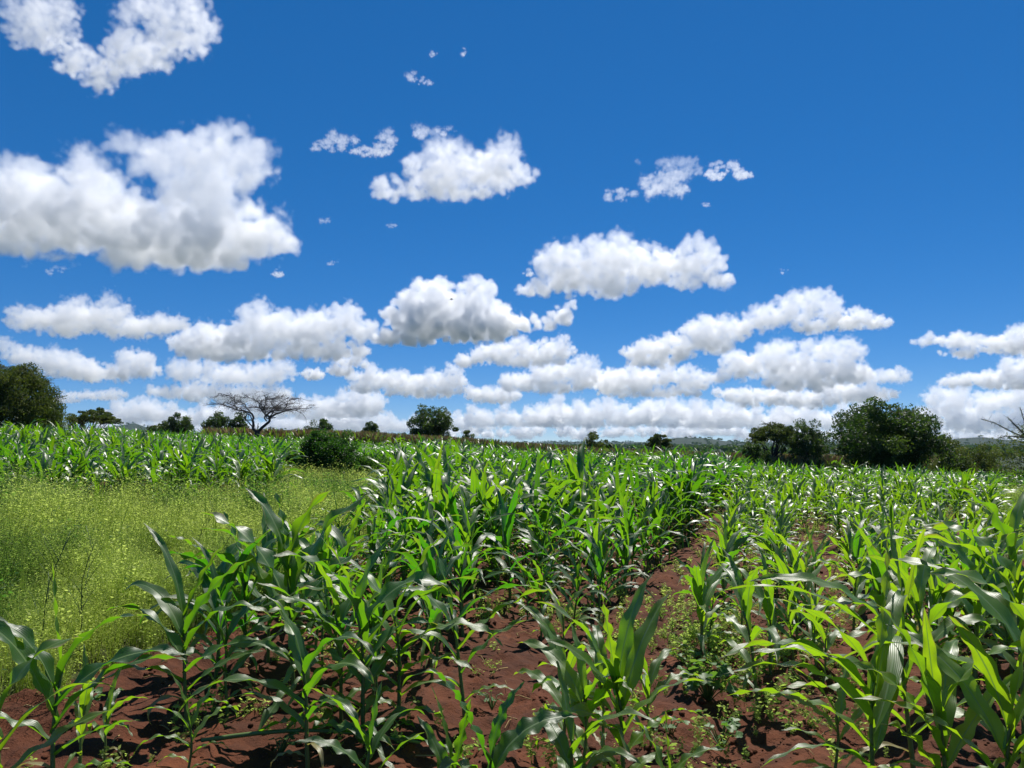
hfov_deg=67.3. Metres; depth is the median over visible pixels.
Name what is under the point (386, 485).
maize plant
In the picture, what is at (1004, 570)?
maize plant
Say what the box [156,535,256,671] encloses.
maize plant
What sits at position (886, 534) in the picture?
maize plant
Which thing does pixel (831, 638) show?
maize plant
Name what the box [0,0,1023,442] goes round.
sky
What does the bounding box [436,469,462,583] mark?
maize plant
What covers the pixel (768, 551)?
maize plant
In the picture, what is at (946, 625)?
maize plant
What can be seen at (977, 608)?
maize plant
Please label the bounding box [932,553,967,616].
maize plant
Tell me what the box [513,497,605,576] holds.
maize plant
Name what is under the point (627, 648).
maize plant
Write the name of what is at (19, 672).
maize plant
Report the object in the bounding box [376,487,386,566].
maize plant
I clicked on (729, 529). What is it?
maize plant
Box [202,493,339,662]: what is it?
maize plant
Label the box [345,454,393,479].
creeper bush
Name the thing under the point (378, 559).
maize plant
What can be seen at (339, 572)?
maize plant
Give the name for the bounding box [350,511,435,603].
maize plant
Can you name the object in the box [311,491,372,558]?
maize plant
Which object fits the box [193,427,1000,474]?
tasselled maize field
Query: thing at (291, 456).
creeper bush
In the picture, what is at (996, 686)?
maize plant
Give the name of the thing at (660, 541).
maize plant
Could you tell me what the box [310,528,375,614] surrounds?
maize plant
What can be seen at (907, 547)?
maize plant
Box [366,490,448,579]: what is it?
maize plant
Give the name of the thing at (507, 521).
maize plant
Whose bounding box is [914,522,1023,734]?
maize plant
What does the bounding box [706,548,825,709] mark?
maize plant
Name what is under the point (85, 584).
dry weed stalk
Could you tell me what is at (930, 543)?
maize plant
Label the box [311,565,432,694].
maize plant
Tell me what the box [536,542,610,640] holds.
maize plant
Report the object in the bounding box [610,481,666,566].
maize plant
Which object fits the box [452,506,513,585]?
maize plant
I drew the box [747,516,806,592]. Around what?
maize plant
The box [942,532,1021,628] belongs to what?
maize plant
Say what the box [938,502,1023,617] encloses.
maize plant
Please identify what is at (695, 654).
broadleaf weed
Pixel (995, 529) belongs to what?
maize plant
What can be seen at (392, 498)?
maize plant
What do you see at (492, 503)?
maize plant
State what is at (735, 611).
maize plant
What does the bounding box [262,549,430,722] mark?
maize plant
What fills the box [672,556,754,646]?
maize plant
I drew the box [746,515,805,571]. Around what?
maize plant
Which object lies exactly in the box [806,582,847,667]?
maize plant
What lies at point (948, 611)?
maize plant
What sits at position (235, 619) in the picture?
maize plant
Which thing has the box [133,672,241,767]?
maize plant
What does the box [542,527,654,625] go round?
maize plant
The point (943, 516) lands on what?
maize plant
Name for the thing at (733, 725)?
broadleaf weed
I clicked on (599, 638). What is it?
maize plant
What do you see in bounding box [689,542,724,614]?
maize plant
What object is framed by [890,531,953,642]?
maize plant
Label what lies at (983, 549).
maize plant
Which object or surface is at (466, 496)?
maize plant
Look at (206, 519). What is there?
dry weed stalk
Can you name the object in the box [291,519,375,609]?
maize plant
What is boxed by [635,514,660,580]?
maize plant
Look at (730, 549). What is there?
maize plant
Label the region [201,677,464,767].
fallen maize plant
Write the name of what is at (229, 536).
dry weed stalk
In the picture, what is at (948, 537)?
maize plant
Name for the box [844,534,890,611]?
maize plant
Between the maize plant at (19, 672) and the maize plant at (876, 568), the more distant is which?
the maize plant at (876, 568)
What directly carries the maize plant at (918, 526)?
on the ground
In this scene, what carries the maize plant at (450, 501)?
on the ground
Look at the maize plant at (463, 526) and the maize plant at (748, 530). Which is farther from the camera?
the maize plant at (748, 530)
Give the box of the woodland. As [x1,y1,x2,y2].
[95,421,1023,459]
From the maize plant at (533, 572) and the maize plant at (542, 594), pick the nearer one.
the maize plant at (542, 594)
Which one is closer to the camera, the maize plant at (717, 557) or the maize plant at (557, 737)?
the maize plant at (557, 737)
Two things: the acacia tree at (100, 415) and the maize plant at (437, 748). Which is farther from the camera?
the acacia tree at (100, 415)
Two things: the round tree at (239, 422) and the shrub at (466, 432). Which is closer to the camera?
the shrub at (466, 432)
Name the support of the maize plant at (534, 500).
on the ground
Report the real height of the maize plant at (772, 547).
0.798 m
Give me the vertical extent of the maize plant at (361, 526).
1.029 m
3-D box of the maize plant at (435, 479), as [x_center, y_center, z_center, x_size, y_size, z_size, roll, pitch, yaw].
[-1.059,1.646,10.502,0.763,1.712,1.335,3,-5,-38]
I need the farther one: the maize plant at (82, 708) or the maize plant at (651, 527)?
the maize plant at (651, 527)
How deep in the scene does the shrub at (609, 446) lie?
94.41 m
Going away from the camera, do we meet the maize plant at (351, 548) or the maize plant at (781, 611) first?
the maize plant at (781, 611)
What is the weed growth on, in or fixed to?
on the ground
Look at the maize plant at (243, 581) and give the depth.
5.54 m
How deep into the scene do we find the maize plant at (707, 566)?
6.30 m
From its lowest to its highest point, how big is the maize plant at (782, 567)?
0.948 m
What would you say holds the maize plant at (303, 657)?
on the ground
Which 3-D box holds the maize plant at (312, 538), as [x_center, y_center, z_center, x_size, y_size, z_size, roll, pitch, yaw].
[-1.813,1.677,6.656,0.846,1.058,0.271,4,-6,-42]
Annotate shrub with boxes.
[68,415,84,429]
[462,430,474,437]
[604,439,613,448]
[741,441,772,466]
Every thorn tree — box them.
[818,396,965,473]
[975,408,1023,494]
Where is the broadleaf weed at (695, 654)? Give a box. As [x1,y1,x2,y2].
[668,644,710,665]
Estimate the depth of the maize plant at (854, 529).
8.92 m
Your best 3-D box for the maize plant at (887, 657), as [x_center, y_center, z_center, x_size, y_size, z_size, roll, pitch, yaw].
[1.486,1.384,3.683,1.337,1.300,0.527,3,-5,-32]
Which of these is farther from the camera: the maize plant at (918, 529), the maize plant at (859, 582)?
the maize plant at (918, 529)
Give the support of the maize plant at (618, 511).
on the ground
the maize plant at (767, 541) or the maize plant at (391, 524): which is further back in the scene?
the maize plant at (767, 541)
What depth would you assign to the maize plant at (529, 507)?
10.16 m
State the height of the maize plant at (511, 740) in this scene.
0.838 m
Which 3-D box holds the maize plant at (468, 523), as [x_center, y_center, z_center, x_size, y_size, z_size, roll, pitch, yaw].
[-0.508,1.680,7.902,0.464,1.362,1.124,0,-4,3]
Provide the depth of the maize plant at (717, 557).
8.92 m
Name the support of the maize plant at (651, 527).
on the ground
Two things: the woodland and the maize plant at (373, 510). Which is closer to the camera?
the maize plant at (373, 510)
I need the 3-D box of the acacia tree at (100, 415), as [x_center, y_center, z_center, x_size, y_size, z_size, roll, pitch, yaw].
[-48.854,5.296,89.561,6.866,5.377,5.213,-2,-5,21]
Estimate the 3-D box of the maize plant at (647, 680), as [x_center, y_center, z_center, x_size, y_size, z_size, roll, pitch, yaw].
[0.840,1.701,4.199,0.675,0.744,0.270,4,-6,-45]
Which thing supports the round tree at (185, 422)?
on the ground
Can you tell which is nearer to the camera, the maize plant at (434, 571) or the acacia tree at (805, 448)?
the maize plant at (434, 571)
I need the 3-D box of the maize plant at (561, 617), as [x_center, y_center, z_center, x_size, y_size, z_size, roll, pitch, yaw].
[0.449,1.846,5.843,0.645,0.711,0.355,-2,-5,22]
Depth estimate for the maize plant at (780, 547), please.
8.59 m
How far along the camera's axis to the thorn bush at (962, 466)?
61.17 m
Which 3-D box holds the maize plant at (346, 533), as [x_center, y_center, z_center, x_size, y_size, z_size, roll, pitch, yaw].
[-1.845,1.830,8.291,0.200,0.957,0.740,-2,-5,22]
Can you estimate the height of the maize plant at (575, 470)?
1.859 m
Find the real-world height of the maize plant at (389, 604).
1.223 m
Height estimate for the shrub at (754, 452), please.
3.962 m
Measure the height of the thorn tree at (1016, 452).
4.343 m
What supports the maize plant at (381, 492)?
on the ground
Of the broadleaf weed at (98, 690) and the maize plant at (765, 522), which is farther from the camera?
the maize plant at (765, 522)
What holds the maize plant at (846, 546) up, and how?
on the ground
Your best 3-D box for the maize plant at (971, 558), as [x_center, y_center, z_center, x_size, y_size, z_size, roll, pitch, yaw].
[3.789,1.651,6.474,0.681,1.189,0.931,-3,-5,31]
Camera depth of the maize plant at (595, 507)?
10.26 m
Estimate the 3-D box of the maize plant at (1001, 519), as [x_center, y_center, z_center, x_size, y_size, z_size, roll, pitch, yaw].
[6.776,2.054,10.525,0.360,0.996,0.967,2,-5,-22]
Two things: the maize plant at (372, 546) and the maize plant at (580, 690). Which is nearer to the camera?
the maize plant at (580, 690)
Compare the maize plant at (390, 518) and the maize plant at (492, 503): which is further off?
the maize plant at (492, 503)
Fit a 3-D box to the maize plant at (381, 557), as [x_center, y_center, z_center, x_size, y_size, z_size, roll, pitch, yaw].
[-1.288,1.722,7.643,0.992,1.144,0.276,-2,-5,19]
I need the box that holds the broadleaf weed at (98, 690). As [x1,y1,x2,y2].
[64,687,104,704]
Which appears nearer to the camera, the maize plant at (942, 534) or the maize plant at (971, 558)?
the maize plant at (971, 558)
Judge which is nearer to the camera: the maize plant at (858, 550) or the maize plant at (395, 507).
the maize plant at (858, 550)
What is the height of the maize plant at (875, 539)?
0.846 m
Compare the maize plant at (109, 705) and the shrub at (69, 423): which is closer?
the maize plant at (109, 705)
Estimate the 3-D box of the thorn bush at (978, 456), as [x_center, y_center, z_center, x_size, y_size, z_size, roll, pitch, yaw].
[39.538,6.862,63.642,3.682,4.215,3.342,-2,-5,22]
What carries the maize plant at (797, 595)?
on the ground
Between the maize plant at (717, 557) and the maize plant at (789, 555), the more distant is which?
the maize plant at (717, 557)
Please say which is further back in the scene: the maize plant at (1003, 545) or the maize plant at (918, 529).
the maize plant at (918, 529)
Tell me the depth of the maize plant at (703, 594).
5.97 m
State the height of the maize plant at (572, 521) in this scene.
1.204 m
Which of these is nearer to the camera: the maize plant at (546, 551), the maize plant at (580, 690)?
the maize plant at (580, 690)
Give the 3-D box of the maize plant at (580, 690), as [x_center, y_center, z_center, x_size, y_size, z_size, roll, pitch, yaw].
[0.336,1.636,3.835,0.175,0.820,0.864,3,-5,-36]
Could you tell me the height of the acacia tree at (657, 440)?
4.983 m
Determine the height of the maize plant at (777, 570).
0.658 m
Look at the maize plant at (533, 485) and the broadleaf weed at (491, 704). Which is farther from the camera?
the maize plant at (533, 485)
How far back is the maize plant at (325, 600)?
5.56 m
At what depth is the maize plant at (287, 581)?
5.30 m
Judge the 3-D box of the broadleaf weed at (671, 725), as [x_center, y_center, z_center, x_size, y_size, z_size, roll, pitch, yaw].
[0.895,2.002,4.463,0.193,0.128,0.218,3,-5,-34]
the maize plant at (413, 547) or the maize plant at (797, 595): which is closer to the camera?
the maize plant at (797, 595)
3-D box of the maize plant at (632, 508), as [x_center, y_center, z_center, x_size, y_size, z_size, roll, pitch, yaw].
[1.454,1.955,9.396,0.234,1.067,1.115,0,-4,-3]
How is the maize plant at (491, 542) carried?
on the ground
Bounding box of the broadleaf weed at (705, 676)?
[677,655,738,700]
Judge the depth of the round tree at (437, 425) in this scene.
102.61 m
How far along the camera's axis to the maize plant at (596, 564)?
7.96 m
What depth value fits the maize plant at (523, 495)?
9.90 m
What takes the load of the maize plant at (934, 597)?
on the ground
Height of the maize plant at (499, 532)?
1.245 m
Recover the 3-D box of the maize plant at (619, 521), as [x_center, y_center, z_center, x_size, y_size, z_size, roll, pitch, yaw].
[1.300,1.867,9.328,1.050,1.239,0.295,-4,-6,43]
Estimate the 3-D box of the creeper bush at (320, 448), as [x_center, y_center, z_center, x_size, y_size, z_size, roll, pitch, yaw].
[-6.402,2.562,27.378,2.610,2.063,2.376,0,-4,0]
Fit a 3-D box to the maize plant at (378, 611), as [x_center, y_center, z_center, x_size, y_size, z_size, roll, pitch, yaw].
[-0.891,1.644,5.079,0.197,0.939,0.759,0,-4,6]
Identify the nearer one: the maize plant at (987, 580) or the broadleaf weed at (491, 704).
the broadleaf weed at (491, 704)
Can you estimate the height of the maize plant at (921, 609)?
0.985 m
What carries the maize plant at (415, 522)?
on the ground
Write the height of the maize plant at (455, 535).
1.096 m
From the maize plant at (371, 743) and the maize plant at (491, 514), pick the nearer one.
the maize plant at (371, 743)
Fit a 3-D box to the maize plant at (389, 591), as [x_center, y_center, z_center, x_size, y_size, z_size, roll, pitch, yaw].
[-0.890,1.482,4.519,1.196,1.214,0.458,2,-5,-26]
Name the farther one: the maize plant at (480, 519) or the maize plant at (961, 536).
the maize plant at (480, 519)
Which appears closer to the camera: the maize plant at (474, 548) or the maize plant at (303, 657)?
the maize plant at (303, 657)
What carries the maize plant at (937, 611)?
on the ground
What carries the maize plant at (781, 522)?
on the ground
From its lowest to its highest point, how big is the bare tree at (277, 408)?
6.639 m
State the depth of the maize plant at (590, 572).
8.16 m
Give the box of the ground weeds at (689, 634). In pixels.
[25,476,1023,767]
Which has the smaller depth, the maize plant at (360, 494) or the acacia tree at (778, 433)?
the maize plant at (360, 494)
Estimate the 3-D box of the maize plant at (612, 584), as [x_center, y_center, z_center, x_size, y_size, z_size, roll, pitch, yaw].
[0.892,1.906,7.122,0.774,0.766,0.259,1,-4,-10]
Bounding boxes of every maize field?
[0,417,1023,566]
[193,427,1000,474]
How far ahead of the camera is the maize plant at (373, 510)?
10.61 m
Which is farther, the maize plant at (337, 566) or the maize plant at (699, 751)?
the maize plant at (337, 566)
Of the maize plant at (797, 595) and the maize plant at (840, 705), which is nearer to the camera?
the maize plant at (840, 705)
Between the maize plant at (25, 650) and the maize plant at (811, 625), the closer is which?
the maize plant at (25, 650)
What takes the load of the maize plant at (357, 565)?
on the ground
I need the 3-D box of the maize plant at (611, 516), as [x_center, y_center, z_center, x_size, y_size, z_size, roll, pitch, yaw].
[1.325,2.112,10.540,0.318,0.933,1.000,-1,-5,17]
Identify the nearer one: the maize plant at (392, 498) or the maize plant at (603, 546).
the maize plant at (603, 546)
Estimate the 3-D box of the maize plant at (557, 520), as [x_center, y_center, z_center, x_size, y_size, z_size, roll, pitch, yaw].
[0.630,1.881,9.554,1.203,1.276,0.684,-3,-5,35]
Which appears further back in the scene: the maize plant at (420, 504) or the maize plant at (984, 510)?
the maize plant at (984, 510)
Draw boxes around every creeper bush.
[283,447,304,473]
[294,428,365,478]
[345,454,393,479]
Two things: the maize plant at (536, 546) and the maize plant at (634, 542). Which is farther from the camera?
the maize plant at (634, 542)
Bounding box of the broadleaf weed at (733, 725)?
[695,709,742,750]
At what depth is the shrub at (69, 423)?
94.91 m
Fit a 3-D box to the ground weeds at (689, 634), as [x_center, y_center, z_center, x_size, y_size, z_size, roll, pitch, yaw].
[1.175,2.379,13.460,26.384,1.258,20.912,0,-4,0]
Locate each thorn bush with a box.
[578,430,607,448]
[927,433,981,473]
[964,443,1005,473]
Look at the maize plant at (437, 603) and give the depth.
4.75 m
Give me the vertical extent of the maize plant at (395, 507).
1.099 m
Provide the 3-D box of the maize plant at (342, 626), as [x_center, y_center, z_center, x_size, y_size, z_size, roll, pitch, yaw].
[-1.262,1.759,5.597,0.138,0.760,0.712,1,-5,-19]
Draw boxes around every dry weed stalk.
[21,528,78,640]
[68,527,109,657]
[192,493,222,561]
[216,516,241,563]
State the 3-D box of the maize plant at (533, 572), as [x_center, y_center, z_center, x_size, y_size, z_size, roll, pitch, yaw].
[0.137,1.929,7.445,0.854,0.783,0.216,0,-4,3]
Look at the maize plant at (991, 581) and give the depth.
5.65 m
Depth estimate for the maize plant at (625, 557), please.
8.69 m
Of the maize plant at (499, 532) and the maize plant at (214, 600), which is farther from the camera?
the maize plant at (499, 532)
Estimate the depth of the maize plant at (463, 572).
6.72 m
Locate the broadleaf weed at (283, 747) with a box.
[269,727,303,752]
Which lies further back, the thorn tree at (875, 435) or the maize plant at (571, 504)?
the thorn tree at (875, 435)
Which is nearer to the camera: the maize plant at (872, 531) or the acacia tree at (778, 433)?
the maize plant at (872, 531)
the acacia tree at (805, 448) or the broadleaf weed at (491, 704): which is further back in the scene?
the acacia tree at (805, 448)
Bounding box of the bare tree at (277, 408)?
[197,389,317,436]
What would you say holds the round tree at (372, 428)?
on the ground
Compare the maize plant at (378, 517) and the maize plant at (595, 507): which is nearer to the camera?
the maize plant at (378, 517)
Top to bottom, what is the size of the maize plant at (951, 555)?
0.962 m
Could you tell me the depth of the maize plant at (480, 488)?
9.27 m
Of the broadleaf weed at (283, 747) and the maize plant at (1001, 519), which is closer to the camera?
the broadleaf weed at (283, 747)
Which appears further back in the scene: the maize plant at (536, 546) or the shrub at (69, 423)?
the shrub at (69, 423)
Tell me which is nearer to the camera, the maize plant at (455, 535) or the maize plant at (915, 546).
the maize plant at (455, 535)
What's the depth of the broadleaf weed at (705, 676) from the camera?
5.07 m
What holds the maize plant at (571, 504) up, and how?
on the ground
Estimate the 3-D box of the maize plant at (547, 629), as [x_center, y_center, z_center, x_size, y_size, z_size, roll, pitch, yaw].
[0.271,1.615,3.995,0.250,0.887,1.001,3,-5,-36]
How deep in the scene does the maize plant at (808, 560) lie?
8.14 m
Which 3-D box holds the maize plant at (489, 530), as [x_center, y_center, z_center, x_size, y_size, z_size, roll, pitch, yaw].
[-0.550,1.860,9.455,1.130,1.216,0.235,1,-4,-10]
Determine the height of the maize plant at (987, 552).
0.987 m
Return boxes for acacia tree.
[0,361,72,430]
[66,407,123,430]
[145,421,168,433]
[645,433,673,451]
[744,421,796,459]
[780,418,830,467]
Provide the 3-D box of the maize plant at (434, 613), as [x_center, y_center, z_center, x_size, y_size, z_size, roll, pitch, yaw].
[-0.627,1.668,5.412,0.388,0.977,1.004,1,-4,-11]
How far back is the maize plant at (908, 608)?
6.49 m
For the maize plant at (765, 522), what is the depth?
10.29 m
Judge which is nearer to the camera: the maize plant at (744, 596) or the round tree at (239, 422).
the maize plant at (744, 596)
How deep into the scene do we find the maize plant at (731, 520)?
10.06 m
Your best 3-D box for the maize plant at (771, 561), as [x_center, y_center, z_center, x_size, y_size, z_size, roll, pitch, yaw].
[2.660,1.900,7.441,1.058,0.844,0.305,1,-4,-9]
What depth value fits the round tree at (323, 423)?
107.03 m
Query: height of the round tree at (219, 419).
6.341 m
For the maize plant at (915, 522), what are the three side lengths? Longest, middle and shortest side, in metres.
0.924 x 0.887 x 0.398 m
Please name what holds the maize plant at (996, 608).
on the ground
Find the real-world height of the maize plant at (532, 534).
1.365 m
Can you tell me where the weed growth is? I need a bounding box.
[0,437,1023,710]
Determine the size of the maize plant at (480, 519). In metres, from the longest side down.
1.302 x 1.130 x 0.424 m
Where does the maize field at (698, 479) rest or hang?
on the ground
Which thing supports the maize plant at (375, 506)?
on the ground
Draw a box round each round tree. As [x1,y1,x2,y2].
[164,412,194,436]
[200,410,229,428]
[224,411,249,427]
[304,418,333,430]
[360,421,379,432]
[401,403,458,436]
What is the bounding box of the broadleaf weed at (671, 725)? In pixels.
[652,716,689,733]
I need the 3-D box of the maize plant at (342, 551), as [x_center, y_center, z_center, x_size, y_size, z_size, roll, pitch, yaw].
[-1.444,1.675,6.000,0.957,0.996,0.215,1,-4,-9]
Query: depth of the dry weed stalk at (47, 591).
5.50 m
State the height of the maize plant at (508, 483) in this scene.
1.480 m
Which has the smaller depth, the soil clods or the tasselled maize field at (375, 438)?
the soil clods
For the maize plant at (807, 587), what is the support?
on the ground
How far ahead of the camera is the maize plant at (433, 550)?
6.63 m
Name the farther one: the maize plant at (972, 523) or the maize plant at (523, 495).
the maize plant at (523, 495)
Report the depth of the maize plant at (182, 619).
4.58 m
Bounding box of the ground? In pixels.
[0,423,1023,767]
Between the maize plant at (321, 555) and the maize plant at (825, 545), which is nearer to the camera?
the maize plant at (321, 555)
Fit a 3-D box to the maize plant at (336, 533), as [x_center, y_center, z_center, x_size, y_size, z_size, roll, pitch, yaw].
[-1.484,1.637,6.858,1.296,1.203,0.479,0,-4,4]
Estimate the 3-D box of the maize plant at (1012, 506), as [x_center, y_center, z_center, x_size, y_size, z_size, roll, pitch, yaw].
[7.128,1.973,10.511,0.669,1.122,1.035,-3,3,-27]
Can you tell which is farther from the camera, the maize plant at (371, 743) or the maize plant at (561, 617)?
the maize plant at (561, 617)
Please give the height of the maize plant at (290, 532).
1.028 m
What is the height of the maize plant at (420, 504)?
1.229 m
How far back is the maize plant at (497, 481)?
10.65 m
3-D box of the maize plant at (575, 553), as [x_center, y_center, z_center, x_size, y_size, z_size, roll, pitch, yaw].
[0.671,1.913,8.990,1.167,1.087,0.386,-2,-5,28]
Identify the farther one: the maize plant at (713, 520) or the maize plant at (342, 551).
the maize plant at (713, 520)
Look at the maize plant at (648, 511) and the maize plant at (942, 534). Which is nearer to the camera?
the maize plant at (942, 534)
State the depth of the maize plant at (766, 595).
5.54 m
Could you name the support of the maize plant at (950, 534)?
on the ground
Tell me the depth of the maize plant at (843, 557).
8.39 m
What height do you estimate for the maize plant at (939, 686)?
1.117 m
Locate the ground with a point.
(514, 655)
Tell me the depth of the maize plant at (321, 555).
6.16 m
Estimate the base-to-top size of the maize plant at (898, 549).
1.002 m
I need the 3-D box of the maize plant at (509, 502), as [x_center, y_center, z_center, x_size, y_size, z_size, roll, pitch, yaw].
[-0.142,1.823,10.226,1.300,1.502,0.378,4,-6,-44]
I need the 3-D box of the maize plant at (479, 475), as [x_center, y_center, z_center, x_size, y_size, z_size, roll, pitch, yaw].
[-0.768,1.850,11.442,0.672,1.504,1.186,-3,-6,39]
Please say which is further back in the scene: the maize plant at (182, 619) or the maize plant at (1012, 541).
the maize plant at (1012, 541)
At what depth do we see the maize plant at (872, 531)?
9.39 m
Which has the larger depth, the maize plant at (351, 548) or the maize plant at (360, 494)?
the maize plant at (360, 494)
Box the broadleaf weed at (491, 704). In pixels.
[477,690,503,709]
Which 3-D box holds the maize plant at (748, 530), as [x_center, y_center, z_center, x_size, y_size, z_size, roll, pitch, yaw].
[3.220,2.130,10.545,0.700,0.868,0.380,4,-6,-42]
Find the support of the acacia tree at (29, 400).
on the ground
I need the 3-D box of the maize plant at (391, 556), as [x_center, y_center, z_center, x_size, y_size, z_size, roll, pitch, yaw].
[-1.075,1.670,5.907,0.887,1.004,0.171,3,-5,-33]
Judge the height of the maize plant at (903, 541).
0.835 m
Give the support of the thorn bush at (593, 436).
on the ground
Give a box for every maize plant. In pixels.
[0,563,189,767]
[0,636,113,767]
[64,645,94,767]
[87,668,147,764]
[94,523,290,730]
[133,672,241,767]
[139,534,295,694]
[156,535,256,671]
[159,572,284,716]
[165,508,319,667]
[178,593,374,767]
[201,488,369,691]
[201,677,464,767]
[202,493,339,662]
[256,536,460,729]
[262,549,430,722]
[274,518,310,606]
[274,534,388,666]
[275,501,415,625]
[281,524,352,629]
[288,529,502,717]
[290,523,336,645]
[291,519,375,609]
[295,679,424,767]
[297,568,369,663]
[300,512,397,595]
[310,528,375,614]
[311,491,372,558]
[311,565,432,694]
[313,526,418,654]
[327,571,349,676]
[328,512,362,572]
[330,520,362,577]
[330,532,416,663]
[332,514,362,597]
[338,487,364,560]
[347,483,434,537]
[347,559,383,705]
[349,506,408,594]
[350,488,409,544]
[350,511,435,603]
[351,504,426,599]
[352,531,414,599]
[355,491,440,600]
[360,476,436,555]
[362,508,379,576]
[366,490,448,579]
[369,480,399,564]
[371,477,409,547]
[372,494,462,600]
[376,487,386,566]
[377,486,460,585]
[379,495,418,573]
[388,507,525,637]
[389,494,435,548]
[389,516,455,647]
[391,525,471,656]
[394,442,468,541]
[394,533,552,717]
[397,486,481,573]
[398,547,458,682]
[410,516,510,614]
[416,466,510,575]
[417,686,470,767]
[423,459,497,512]
[423,484,490,599]
[429,668,577,767]
[433,491,512,571]
[434,510,491,617]
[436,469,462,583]
[436,488,488,607]
[443,461,533,573]
[452,469,516,561]
[452,475,543,569]
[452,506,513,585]
[457,459,548,550]
[463,495,543,579]
[466,461,487,582]
[466,466,539,582]
[466,490,532,587]
[468,471,532,567]
[472,477,489,579]
[473,484,557,614]
[484,480,583,600]
[485,543,568,619]
[486,471,573,564]
[502,493,603,590]
[503,545,572,639]
[505,462,574,569]
[509,449,583,576]
[511,484,604,581]
[512,517,573,600]
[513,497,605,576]
[514,526,573,602]
[514,605,646,757]
[519,624,632,767]
[524,487,610,563]
[528,504,617,588]
[530,581,605,653]
[533,656,653,767]
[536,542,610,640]
[537,619,641,767]
[540,573,713,767]
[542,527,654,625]
[543,438,588,560]
[564,523,609,614]
[565,549,648,622]
[566,511,614,605]
[569,478,626,560]
[582,517,615,599]
[591,510,615,568]
[592,487,660,585]
[600,497,674,590]
[606,505,653,594]
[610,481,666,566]
[610,625,700,746]
[612,483,630,566]
[615,501,639,580]
[615,515,660,578]
[617,494,685,577]
[627,493,695,569]
[631,710,724,767]
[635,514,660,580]
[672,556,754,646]
[676,550,732,645]
[678,537,752,660]
[687,551,780,643]
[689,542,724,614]
[692,505,757,568]
[694,502,749,567]
[695,512,758,569]
[698,537,730,588]
[702,511,754,604]
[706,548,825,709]
[716,548,777,674]
[721,541,907,767]
[725,501,1023,767]
[732,509,768,563]
[733,515,785,565]
[736,535,845,607]
[739,526,796,568]
[741,506,805,597]
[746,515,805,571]
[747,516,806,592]
[747,524,794,572]
[751,582,831,666]
[752,523,836,631]
[754,536,804,650]
[757,507,798,572]
[757,549,809,606]
[760,525,806,569]
[771,577,859,655]
[771,667,868,767]
[776,540,825,598]
[777,525,843,603]
[779,523,853,604]
[783,609,848,693]
[795,531,912,650]
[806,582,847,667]
[809,547,997,703]
[811,531,886,592]
[834,524,852,572]
[835,516,899,588]
[837,557,1023,752]
[843,505,884,555]
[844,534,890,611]
[845,521,902,580]
[847,518,875,599]
[848,523,904,650]
[851,502,906,563]
[852,598,1023,767]
[853,616,1023,767]
[854,507,934,597]
[884,514,923,550]
[884,550,931,629]
[886,522,931,630]
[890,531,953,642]
[894,516,950,554]
[896,513,959,595]
[900,507,939,551]
[903,512,1023,678]
[903,525,951,585]
[904,503,921,551]
[905,545,937,649]
[908,501,996,564]
[910,540,1005,629]
[910,566,1023,680]
[911,514,1006,566]
[913,509,964,531]
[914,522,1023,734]
[920,514,1000,630]
[920,546,984,648]
[921,488,1023,652]
[921,504,993,570]
[921,508,996,564]
[925,567,972,641]
[928,515,1007,567]
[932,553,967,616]
[937,519,1022,565]
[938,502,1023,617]
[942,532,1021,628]
[948,534,1001,625]
[965,497,1023,554]
[967,505,1023,555]
[969,501,1023,558]
[973,557,1015,673]
[984,550,1023,660]
[999,490,1023,536]
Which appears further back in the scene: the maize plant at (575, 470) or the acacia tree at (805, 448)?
the acacia tree at (805, 448)
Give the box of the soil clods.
[41,542,1020,767]

